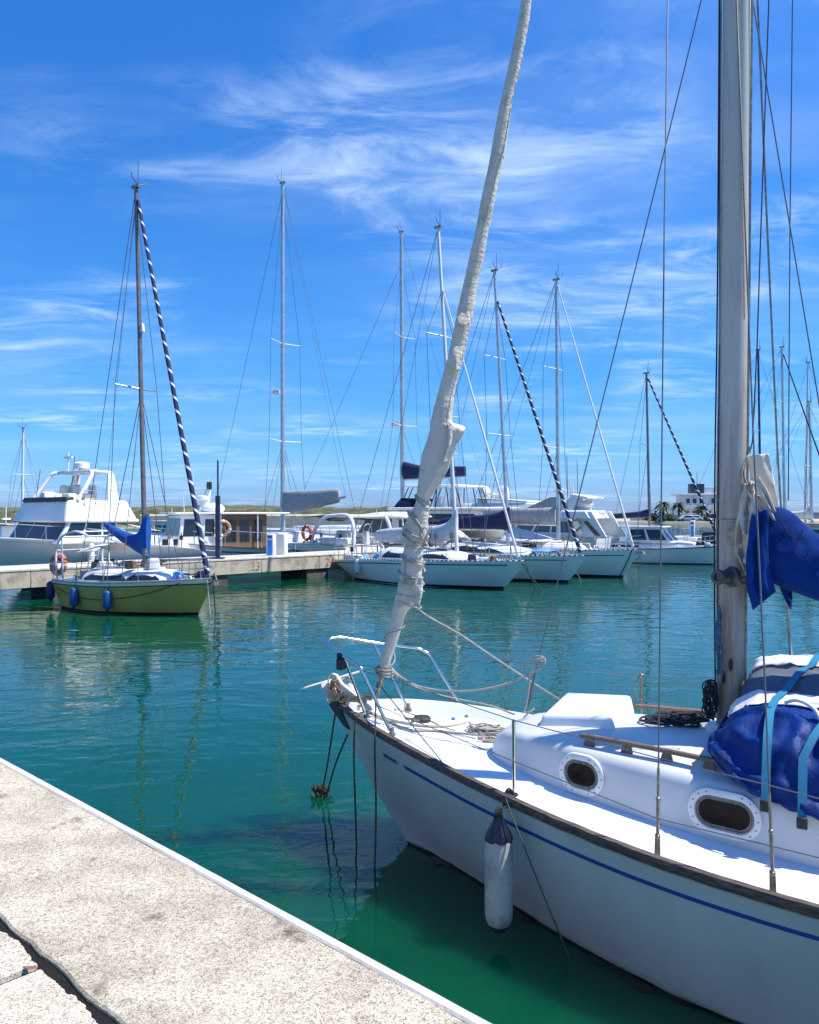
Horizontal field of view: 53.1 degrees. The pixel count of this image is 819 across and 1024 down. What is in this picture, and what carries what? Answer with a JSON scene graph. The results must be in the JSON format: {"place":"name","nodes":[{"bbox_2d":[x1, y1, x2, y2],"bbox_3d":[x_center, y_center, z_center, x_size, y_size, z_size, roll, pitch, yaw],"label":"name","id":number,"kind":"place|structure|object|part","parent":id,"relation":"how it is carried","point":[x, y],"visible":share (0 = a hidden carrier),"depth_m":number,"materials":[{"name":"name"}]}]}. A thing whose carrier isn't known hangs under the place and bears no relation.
{"place":"outdoors","nodes":[
{"label":"outdoors","id":0,"kind":"place"},
{"bbox_2d":[0,931,37,983],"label":"pavement","id":1,"kind":"structure","parent":0,"point":[15,958],"depth_m":2.92,"materials":[{"name":"concrete"}]},
{"bbox_2d":[0,969,97,1023],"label":"pavement","id":2,"kind":"structure","parent":0,"point":[38,997],"depth_m":2.67,"materials":[{"name":"concrete"}]},
{"bbox_2d":[0,919,116,1023],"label":"ground","id":3,"kind":"structure","parent":0,"point":[51,971],"depth_m":2.85,"materials":[{"name":"soil"}]},
{"bbox_2d":[23,966,37,968],"bbox_3d":[-1.328,1.595,2.868,0.053,0.004,0.019,0,0,0],"label":"dry leaf","id":4,"kind":"object","parent":3,"relation":"on","point":[29,967],"visible":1,"depth_m":2.87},
{"bbox_2d":[0,505,403,524],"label":"hills","id":5,"kind":"structure","parent":0,"point":[136,511],"depth_m":195.44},
{"bbox_2d":[0,764,466,1023],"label":"quay","id":6,"kind":"structure","parent":0,"point":[117,926],"depth_m":3.08,"materials":[{"name":"concrete"}]},
{"bbox_2d":[0,758,491,1023],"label":"quay edge","id":7,"kind":"object","parent":6,"relation":"attached to","point":[451,1008],"visible":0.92,"depth_m":3.26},
{"bbox_2d":[0,513,818,1023],"bbox_3d":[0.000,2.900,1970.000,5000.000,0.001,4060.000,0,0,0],"label":"water","id":8,"kind":"structure","parent":0,"point":[202,737],"depth_m":12.09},
{"bbox_2d":[0,507,16,537],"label":"motor boat","id":9,"kind":"object","parent":8,"relation":"on","point":[6,530],"visible":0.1,"depth_m":47.14,"materials":[{"name":"white paint"}]},
{"bbox_2d":[7,423,40,522],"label":"sailing boat","id":10,"kind":"object","parent":8,"relation":"on","point":[22,474],"visible":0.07,"depth_m":57.84,"materials":[{"name":"white metal"}]},
{"bbox_2d":[0,452,220,588],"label":"motor yacht","id":11,"kind":"object","parent":8,"relation":"on","point":[46,520],"visible":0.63,"depth_m":31.31,"materials":[{"name":"white paint"}]},
{"bbox_2d":[66,523,85,535],"bbox_3d":[-12.473,0.673,30.554,0.108,0.532,0.858,0,0,38],"label":"window","id":12,"kind":"structure","parent":11,"relation":"in","point":[74,526],"depth_m":30.57,"materials":[{"name":"grey glass"}]},
{"bbox_2d":[87,543,94,561],"bbox_3d":[-12.053,1.551,30.984,0.259,0.918,0.317,0,0,-12],"label":"fender","id":13,"kind":"object","parent":11,"relation":"hanging from","point":[92,553],"visible":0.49,"depth_m":30.91,"materials":[{"name":"white"}]},
{"bbox_2d":[85,523,101,534],"bbox_3d":[-12.027,0.673,31.115,0.108,0.532,0.730,0,0,38],"label":"window","id":14,"kind":"structure","parent":11,"relation":"in","point":[90,525],"depth_m":31.12,"materials":[{"name":"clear glass"}]},
{"bbox_2d":[103,522,115,535],"bbox_3d":[-11.587,0.673,31.668,0.108,0.532,0.585,0,0,38],"label":"window","id":15,"kind":"structure","parent":11,"relation":"in","point":[104,533],"depth_m":31.56,"materials":[{"name":"grey glass"}]},
{"bbox_2d":[52,172,219,614],"bbox_3d":[-7.851,-3.575,24.097,5.751,13.550,2.589,0,0,29],"label":"sailing boat","id":16,"kind":"object","parent":8,"relation":"on","point":[187,595],"visible":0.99,"depth_m":23.59,"materials":[{"name":"green paint"}]},
{"bbox_2d":[46,580,54,601],"bbox_3d":[-10.820,2.371,24.778,0.351,0.679,0.249,0,0,26],"label":"fender","id":17,"kind":"object","parent":16,"relation":"hanging from","point":[50,592],"visible":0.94,"depth_m":24.70,"materials":[{"name":"blue"}]},
{"bbox_2d":[49,552,66,575],"bbox_3d":[-10.622,1.580,24.770,0.719,0.720,0.227,0,0,29],"label":"lifebuoy","id":18,"kind":"object","parent":16,"relation":"attached to","point":[52,559],"visible":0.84,"depth_m":24.68,"materials":[{"name":"white paint"}]},
{"bbox_2d":[69,582,78,608],"bbox_3d":[-9.696,2.413,23.671,0.255,0.774,0.249,0,0,0],"label":"fender","id":19,"kind":"object","parent":16,"relation":"hanging from","point":[73,597],"visible":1,"depth_m":23.58,"materials":[{"name":"blue"}]},
{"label":"cabin window","id":20,"kind":"part","parent":16,"relation":"part of","materials":[{"name":"black glass"}]},
{"bbox_2d":[103,583,111,611],"bbox_3d":[-8.491,2.402,23.019,0.255,0.816,0.249,0,0,0],"label":"fender","id":21,"kind":"object","parent":16,"relation":"hanging from","point":[107,599],"visible":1,"depth_m":22.92,"materials":[{"name":"blue"}]},
{"bbox_2d":[56,583,179,599],"bbox_3d":[-8.545,2.234,23.351,4.570,0.544,0.476,0,0,24],"label":"slack line","id":22,"kind":"object","parent":16,"relation":"attached to","point":[124,597],"visible":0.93,"depth_m":22.90,"materials":[{"name":"fabric"}]},
{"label":"cabin window","id":23,"kind":"part","parent":16,"relation":"part of","materials":[{"name":"black glass"}]},
{"bbox_2d":[207,580,210,614],"bbox_3d":[-5.618,2.450,22.928,0.031,1.109,0.378,0,0,1],"label":"mooring line","id":24,"kind":"object","parent":16,"relation":"attached to","point":[208,597],"visible":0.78,"depth_m":22.90,"materials":[{"name":"fabric"}]},
{"bbox_2d":[212,580,215,612],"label":"mooring line","id":25,"kind":"object","parent":16,"relation":"attached to","point":[214,599],"visible":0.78,"depth_m":23.19,"materials":[{"name":"fabric"}]},
{"bbox_2d":[139,508,171,534],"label":"motor boat","id":26,"kind":"object","parent":8,"relation":"on","point":[162,524],"visible":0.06,"depth_m":61.53,"materials":[{"name":"white paint"}]},
{"bbox_2d":[0,546,440,598],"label":"concrete pier","id":27,"kind":"structure","parent":8,"relation":"in","point":[35,578],"depth_m":32.55,"materials":[{"name":"grey concrete"}]},
{"bbox_2d":[210,460,224,558],"bbox_3d":[-7.591,-0.095,32.434,0.500,3.900,0.400,0,0,0],"label":"steel post","id":28,"kind":"object","parent":27,"relation":"on","point":[217,526],"visible":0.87,"depth_m":32.35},
{"bbox_2d":[266,534,275,555],"bbox_3d":[-5.908,1.434,34.993,0.360,1.020,0.302,0,0,18],"label":"service pedestal","id":29,"kind":"object","parent":27,"relation":"on","point":[270,544],"visible":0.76,"depth_m":34.87,"materials":[{"name":"white paint"}]},
{"bbox_2d":[276,533,287,554],"bbox_3d":[-5.538,1.453,35.600,0.420,1.050,0.336,0,0,18],"label":"service pedestal","id":30,"kind":"object","parent":27,"relation":"on","point":[281,543],"visible":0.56,"depth_m":35.45,"materials":[{"name":"white paint"}]},
{"bbox_2d":[151,469,295,574],"bbox_3d":[-9.102,0.600,38.463,6.950,5.200,3.282,0,0,-30],"label":"trawler yacht","id":31,"kind":"object","parent":8,"relation":"on","point":[247,534],"visible":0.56,"depth_m":37.57,"materials":[{"name":"white paint"}]},
{"bbox_2d":[162,539,168,544],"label":"window","id":32,"kind":"structure","parent":31,"relation":"in","point":[165,541],"depth_m":36.28,"materials":[{"name":"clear glass"}]},
{"bbox_2d":[183,519,197,536],"bbox_3d":[-9.781,0.708,36.620,0.725,0.774,0.066,0,0,-30],"label":"window","id":33,"kind":"structure","parent":31,"relation":"in","point":[189,524],"depth_m":36.57,"materials":[{"name":"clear glass"}]},
{"bbox_2d":[205,519,213,535],"bbox_3d":[-9.047,0.708,37.052,0.453,0.774,0.066,0,0,-30],"label":"window","id":34,"kind":"structure","parent":31,"relation":"in","point":[209,523],"depth_m":37.04,"materials":[{"name":"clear glass"}]},
{"bbox_2d":[214,520,231,537],"bbox_3d":[-8.487,0.750,37.201,0.816,0.819,0.159,0,0,-30],"label":"lifebuoy","id":35,"kind":"object","parent":31,"relation":"attached to","point":[227,523],"visible":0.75,"depth_m":37.23,"materials":[{"name":"white paint"}]},
{"bbox_2d":[226,520,235,541],"bbox_3d":[-8.178,0.871,37.579,0.466,1.014,0.048,0,0,-30],"label":"window","id":36,"kind":"structure","parent":31,"relation":"in","point":[231,537],"depth_m":37.59,"materials":[{"name":"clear glass"}]},
{"bbox_2d":[240,520,249,541],"bbox_3d":[-7.631,0.871,37.901,0.466,1.014,0.048,0,0,-30],"label":"window","id":37,"kind":"structure","parent":31,"relation":"in","point":[244,524],"depth_m":37.88,"materials":[{"name":"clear glass"}]},
{"bbox_2d":[253,520,262,541],"bbox_3d":[-7.083,0.871,38.223,0.466,1.014,0.048,0,0,-30],"label":"window","id":38,"kind":"structure","parent":31,"relation":"in","point":[260,524],"depth_m":38.22,"materials":[{"name":"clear glass"}]},
{"bbox_2d":[140,514,364,525],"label":"sea wall","id":39,"kind":"structure","parent":8,"relation":"in","point":[275,520],"depth_m":173.95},
{"bbox_2d":[219,177,392,567],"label":"sailing boat","id":40,"kind":"object","parent":8,"relation":"on","point":[294,502],"visible":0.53,"depth_m":44.70,"materials":[{"name":"white paint"}]},
{"bbox_2d":[301,525,312,540],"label":"lifebuoy","id":41,"kind":"object","parent":40,"relation":"attached to","point":[310,532],"visible":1,"depth_m":42.37,"materials":[{"name":"white paint"}]},
{"bbox_2d":[311,783,333,798],"bbox_3d":[-0.884,2.862,8.374,0.235,0.184,0.252,0,0,0],"label":"weed clump","id":42,"kind":"object","parent":8,"relation":"in","point":[315,790],"visible":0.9,"depth_m":8.34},
{"bbox_2d":[285,512,431,546],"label":"cabin cruiser","id":43,"kind":"object","parent":8,"relation":"on","point":[397,519],"visible":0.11,"depth_m":45.42,"materials":[{"name":"white paint"}]},
{"bbox_2d":[360,520,371,532],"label":"window","id":44,"kind":"structure","parent":43,"relation":"in","point":[366,528],"depth_m":45.75,"materials":[{"name":"grey glass"}]},
{"bbox_2d":[369,519,381,532],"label":"window","id":45,"kind":"structure","parent":43,"relation":"in","point":[376,523],"depth_m":45.38,"materials":[{"name":"grey glass"}]},
{"bbox_2d":[381,519,391,528],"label":"window","id":46,"kind":"structure","parent":43,"relation":"in","point":[384,525],"depth_m":45.04,"materials":[{"name":"grey glass"}]},
{"bbox_2d":[399,519,406,527],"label":"window","id":47,"kind":"structure","parent":43,"relation":"in","point":[400,520],"depth_m":45.41,"materials":[{"name":"grey glass"}]},
{"bbox_2d":[267,228,519,545],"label":"sailing catamaran","id":48,"kind":"object","parent":8,"relation":"on","point":[409,471],"visible":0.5,"depth_m":51.12,"materials":[{"name":"white paint"}]},
{"bbox_2d":[428,514,451,523],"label":"window","id":49,"kind":"structure","parent":48,"relation":"in","point":[437,516],"depth_m":47.84,"materials":[{"name":"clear glass"}]},
{"bbox_2d":[458,514,474,516],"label":"window","id":50,"kind":"structure","parent":48,"relation":"in","point":[459,515],"depth_m":46.92,"materials":[{"name":"black glass"}]},
{"bbox_2d":[333,219,528,588],"bbox_3d":[0.716,-4.525,33.517,10.033,15.450,3.214,0,0,43],"label":"sailing boat","id":51,"kind":"object","parent":8,"relation":"on","point":[446,567],"visible":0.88,"depth_m":32.45,"materials":[{"name":"white"}]},
{"bbox_2d":[355,559,359,574],"bbox_3d":[-2.198,2.297,34.449,0.231,0.667,0.399,0,0,-16],"label":"fender","id":52,"kind":"object","parent":51,"relation":"hanging from","point":[357,566],"visible":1,"depth_m":34.27,"materials":[{"name":"white plastic"}]},
{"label":"cabin window","id":53,"kind":"part","parent":51,"relation":"part of","materials":[{"name":"black glass"}]},
{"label":"cabin window","id":54,"kind":"part","parent":51,"relation":"part of","materials":[{"name":"black glass"}]},
{"bbox_2d":[522,563,541,589],"bbox_3d":[4.554,2.426,30.269,0.837,1.073,0.039,0,0,-11],"label":"mooring line","id":55,"kind":"object","parent":51,"relation":"attached to","point":[531,576],"visible":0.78,"depth_m":30.24,"materials":[{"name":"fabric"}]},
{"bbox_2d":[444,390,508,506],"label":"sailing boat","id":56,"kind":"object","parent":8,"relation":"on","point":[458,453],"depth_m":71.85,"materials":[{"name":"white fabric"}]},
{"bbox_2d":[395,253,588,581],"bbox_3d":[3.438,-4.125,36.636,10.383,14.650,3.212,0,0,43],"label":"sailing boat","id":57,"kind":"object","parent":8,"relation":"on","point":[543,567],"visible":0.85,"depth_m":35.52,"materials":[{"name":"white"}]},
{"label":"cabin window","id":58,"kind":"part","parent":57,"relation":"part of","materials":[{"name":"black glass"}]},
{"bbox_2d":[464,485,540,525],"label":"motor yacht","id":59,"kind":"object","parent":8,"relation":"on","point":[520,505],"visible":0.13,"depth_m":61.33,"materials":[{"name":"white paint"}]},
{"bbox_2d":[447,456,625,547],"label":"motor yacht","id":60,"kind":"object","parent":8,"relation":"on","point":[598,527],"visible":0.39,"depth_m":46.69,"materials":[{"name":"white paint"}]},
{"bbox_2d":[517,525,533,530],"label":"window","id":61,"kind":"structure","parent":60,"relation":"in","point":[527,527],"depth_m":47.34,"materials":[{"name":"grey glass"}]},
{"bbox_2d":[534,525,549,531],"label":"window","id":62,"kind":"structure","parent":60,"relation":"in","point":[541,528],"depth_m":46.81,"materials":[{"name":"grey glass"}]},
{"bbox_2d":[551,521,568,532],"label":"window","id":63,"kind":"structure","parent":60,"relation":"in","point":[563,527],"depth_m":46.18,"materials":[{"name":"grey glass"}]},
{"bbox_2d":[568,517,581,531],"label":"lifebuoy","id":64,"kind":"object","parent":60,"relation":"attached to","point":[580,524],"visible":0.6,"depth_m":45.53,"materials":[{"name":"white paint"}]},
{"bbox_2d":[462,272,645,577],"bbox_3d":[6.226,-4.225,39.048,10.750,14.850,3.312,0,0,43],"label":"sailing boat","id":65,"kind":"object","parent":8,"relation":"on","point":[603,562],"visible":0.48,"depth_m":38.13,"materials":[{"name":"white"}]},
{"bbox_2d":[326,0,818,1023],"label":"sailing boat","id":66,"kind":"object","parent":8,"relation":"on","point":[674,864],"visible":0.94,"depth_m":5.75,"materials":[{"name":"paint"}]},
{"bbox_2d":[321,695,345,794],"bbox_3d":[-0.776,2.307,7.887,0.080,1.297,1.047,0,0,-19],"label":"mooring line","id":67,"kind":"object","parent":66,"relation":"attached to","point":[341,697],"visible":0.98,"depth_m":7.83,"materials":[{"name":"fabric"}]},
{"bbox_2d":[326,734,347,796],"bbox_3d":[-0.703,2.449,7.904,0.033,1.014,1.027,0,0,-19],"label":"mooring line","id":68,"kind":"object","parent":66,"relation":"attached to","point":[341,748],"visible":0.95,"depth_m":7.89,"materials":[{"name":"fabric"}]},
{"bbox_2d":[300,671,374,728],"bbox_3d":[-0.605,1.725,7.592,0.753,0.471,0.370,0,0,25],"label":"anchor","id":69,"kind":"object","parent":66,"relation":"attached to","point":[340,684],"visible":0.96,"depth_m":7.53,"materials":[{"name":"paint"}]},
{"bbox_2d":[353,711,363,844],"bbox_3d":[-0.441,2.420,7.200,0.055,1.364,0.359,0,0,7],"label":"mooring line","id":70,"kind":"object","parent":66,"relation":"hanging from","point":[357,715],"visible":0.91,"depth_m":7.04,"materials":[{"name":"fabric"}]},
{"bbox_2d":[374,682,378,867],"bbox_3d":[-0.284,2.306,6.964,0.027,1.591,0.645,0,0,-1],"label":"mooring line","id":71,"kind":"object","parent":66,"relation":"hanging from","point":[375,779],"visible":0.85,"depth_m":6.78,"materials":[{"name":"fabric"}]},
{"bbox_2d":[369,712,477,735],"bbox_3d":[0.054,1.848,7.076,1.078,0.098,0.201,0,0,27],"label":"deck rope","id":72,"kind":"object","parent":66,"relation":"on","point":[425,730],"visible":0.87,"depth_m":7.01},
{"bbox_2d":[365,708,481,733],"bbox_3d":[0.116,1.850,7.327,1.145,0.126,0.397,0,0,16],"label":"deck rope","id":73,"kind":"object","parent":66,"relation":"on","point":[432,726],"visible":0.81,"depth_m":7.19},
{"bbox_2d":[394,709,454,730],"bbox_3d":[0.064,1.843,7.402,0.928,0.096,0.149,0,0,37],"label":"deck rope","id":74,"kind":"object","parent":66,"relation":"on","point":[431,720],"visible":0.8,"depth_m":7.30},
{"bbox_2d":[392,673,514,714],"bbox_3d":[0.357,1.557,7.019,1.118,0.269,0.040,0,0,23],"label":"jib sheet","id":75,"kind":"object","parent":66,"relation":"attached to","point":[463,699],"visible":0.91,"depth_m":6.97,"materials":[{"name":"fabric"}]},
{"bbox_2d":[391,657,545,691],"bbox_3d":[0.447,1.344,6.875,1.438,0.352,0.090,0,0,29],"label":"jib sheet","id":76,"kind":"object","parent":66,"relation":"attached to","point":[512,681],"visible":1,"depth_m":6.77,"materials":[{"name":"fabric"}]},
{"bbox_2d":[467,722,504,735],"bbox_3d":[0.682,1.884,7.115,0.373,0.069,0.332,0,0,0],"label":"rope coil","id":77,"kind":"object","parent":66,"relation":"on","point":[486,730],"visible":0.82,"depth_m":7.06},
{"bbox_2d":[413,605,559,699],"bbox_3d":[0.760,1.261,7.022,1.483,0.924,0.060,0,0,8],"label":"jib sheet","id":78,"kind":"object","parent":66,"relation":"attached to","point":[489,654],"visible":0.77,"depth_m":7.03,"materials":[{"name":"fabric"}]},
{"bbox_2d":[477,736,495,742],"bbox_3d":[0.682,1.904,6.874,0.221,0.034,0.141,0,0,0],"label":"rope coil","id":79,"kind":"object","parent":66,"relation":"on","point":[489,739],"visible":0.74,"depth_m":6.85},
{"bbox_2d":[484,788,517,933],"bbox_3d":[0.620,2.356,5.554,0.194,0.909,0.327,0,0,18],"label":"fender","id":80,"kind":"object","parent":66,"relation":"hanging from","point":[498,839],"visible":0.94,"depth_m":5.41,"materials":[{"name":"plastic"}]},
{"bbox_2d":[523,669,534,717],"bbox_3d":[0.961,1.465,6.608,0.098,0.399,0.037,0,0,0],"label":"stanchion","id":81,"kind":"object","parent":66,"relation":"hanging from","point":[529,712],"visible":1,"depth_m":6.60,"materials":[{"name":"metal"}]},
{"bbox_2d":[520,655,544,670],"bbox_3d":[0.990,1.223,6.611,0.217,0.139,0.029,0,0,28],"label":"rope hook","id":82,"kind":"object","parent":66,"relation":"hanging from","point":[530,659],"visible":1,"depth_m":6.59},
{"bbox_2d":[505,798,571,961],"bbox_3d":[0.814,2.468,5.418,0.580,1.068,0.191,0,0,44],"label":"mooring line","id":83,"kind":"object","parent":66,"relation":"attached to","point":[537,880],"visible":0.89,"depth_m":5.30,"materials":[{"name":"fabric"}]},
{"bbox_3d":[1.212,1.855,5.792,0.373,0.276,0.063,0,0,44],"label":"window frame","id":84,"kind":"part","parent":66,"relation":"part of","materials":[{"name":"white paint"}]},
{"bbox_2d":[639,714,674,725],"bbox_3d":[1.897,1.567,6.169,0.305,0.033,0.302,0,0,32],"label":"rope coil","id":85,"kind":"object","parent":66,"relation":"on","point":[650,719],"visible":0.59,"depth_m":6.12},
{"bbox_2d":[654,710,710,727],"bbox_3d":[2.048,1.537,6.132,0.411,0.087,0.309,0,0,33],"label":"rope coil","id":86,"kind":"object","parent":66,"relation":"on","point":[681,718],"visible":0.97,"depth_m":6.06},
{"bbox_3d":[1.962,1.885,5.114,0.458,0.284,0.063,0,0,39],"label":"window frame","id":87,"kind":"part","parent":66,"relation":"part of","materials":[{"name":"white paint"}]},
{"bbox_2d":[707,654,818,829],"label":"dinghy","id":88,"kind":"object","parent":66,"relation":"on","point":[736,745],"visible":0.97,"depth_m":5.16,"materials":[{"name":"blue"}]},
{"bbox_2d":[610,368,715,564],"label":"motor sailer","id":89,"kind":"object","parent":8,"relation":"on","point":[674,549],"visible":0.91,"depth_m":46.05,"materials":[{"name":"white"}]},
{"bbox_2d":[612,545,638,546],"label":"cabin window","id":90,"kind":"structure","parent":89,"relation":"in","point":[612,545],"depth_m":47.01,"materials":[{"name":"black glass"}]},
{"bbox_2d":[629,529,646,539],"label":"window","id":91,"kind":"structure","parent":89,"relation":"in","point":[633,532],"depth_m":46.68,"materials":[{"name":"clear glass"}]},
{"bbox_2d":[646,529,665,539],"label":"window","id":92,"kind":"structure","parent":89,"relation":"in","point":[655,534],"depth_m":46.17,"materials":[{"name":"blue glass"}]},
{"bbox_2d":[675,531,715,544],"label":"motor boat","id":93,"kind":"object","parent":8,"relation":"on","point":[707,534],"visible":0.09,"depth_m":50.26,"materials":[{"name":"white paint"}]},
{"bbox_2d":[677,340,812,536],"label":"sailing boat","id":94,"kind":"object","parent":8,"relation":"on","point":[759,425],"visible":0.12,"depth_m":62.03,"materials":[{"name":"blue metal"}]},
{"bbox_2d":[684,336,818,539],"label":"sailing boat","id":95,"kind":"object","parent":8,"relation":"on","point":[783,439],"visible":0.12,"depth_m":57.99,"materials":[{"name":"metal"}]},
{"bbox_2d":[773,400,818,522],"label":"sailing boat","id":96,"kind":"object","parent":8,"relation":"on","point":[804,514],"visible":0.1,"depth_m":60.02,"materials":[{"name":"white fabric"}]},
{"bbox_2d":[773,358,818,522],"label":"sailing boat","id":97,"kind":"object","parent":8,"relation":"on","point":[815,514],"visible":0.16,"depth_m":65.87,"materials":[{"name":"metal"}]},
{"bbox_2d":[804,507,818,533],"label":"motor boat","id":98,"kind":"object","parent":8,"relation":"on","point":[814,527],"visible":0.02,"depth_m":45.11,"materials":[{"name":"white paint"}]},
{"bbox_2d":[0,0,818,512],"label":"sky","id":99,"kind":"structure","parent":0,"point":[376,118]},
{"bbox_2d":[671,484,715,512],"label":"harbour building","id":100,"kind":"structure","parent":0,"point":[707,495],"depth_m":222.50,"materials":[{"name":"white paint"}]},
{"bbox_2d":[616,519,818,522],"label":"shore","id":101,"kind":"structure","parent":0,"point":[629,521],"depth_m":215.69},
{"bbox_2d":[642,509,663,521],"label":"bush","id":102,"kind":"object","parent":101,"relation":"on","point":[655,518],"visible":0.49,"depth_m":203.83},
{"bbox_2d":[653,501,672,519],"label":"palm tree","id":103,"kind":"object","parent":101,"relation":"on","point":[665,506],"visible":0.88,"depth_m":204.12,"materials":[{"name":"green plant"}]},
{"bbox_2d":[659,512,678,520],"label":"bush","id":104,"kind":"object","parent":101,"relation":"on","point":[669,517],"visible":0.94,"depth_m":202.28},
{"bbox_2d":[630,513,715,520],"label":"garden wall","id":105,"kind":"structure","parent":101,"relation":"on","point":[640,519],"depth_m":215.80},
{"bbox_2d":[670,502,686,516],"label":"palm tree","id":106,"kind":"object","parent":101,"relation":"on","point":[681,509],"visible":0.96,"depth_m":211.42,"materials":[{"name":"green plant"}]},
{"bbox_2d":[677,515,695,520],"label":"parked car","id":107,"kind":"object","parent":101,"relation":"on","point":[687,517],"visible":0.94,"depth_m":197.17,"materials":[{"name":"grey paint"}]},
{"bbox_2d":[686,515,702,520],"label":"parked car","id":108,"kind":"object","parent":101,"relation":"on","point":[698,517],"visible":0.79,"depth_m":197.69,"materials":[{"name":"white paint"}]},
{"bbox_2d":[692,505,707,516],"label":"palm tree","id":109,"kind":"object","parent":101,"relation":"on","point":[700,508],"visible":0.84,"depth_m":205.75,"materials":[{"name":"green plant"}]},
{"bbox_2d":[700,511,715,521],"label":"bush","id":110,"kind":"object","parent":101,"relation":"on","point":[705,518],"visible":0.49,"depth_m":200.49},
{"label":"concrete pier","id":111,"kind":"object","parent":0,"visible":0},
{"bbox_2d":[690,520,694,535],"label":"service pedestal","id":112,"kind":"object","parent":111,"relation":"on","point":[692,527],"visible":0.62,"depth_m":53.06,"materials":[{"name":"white paint"}]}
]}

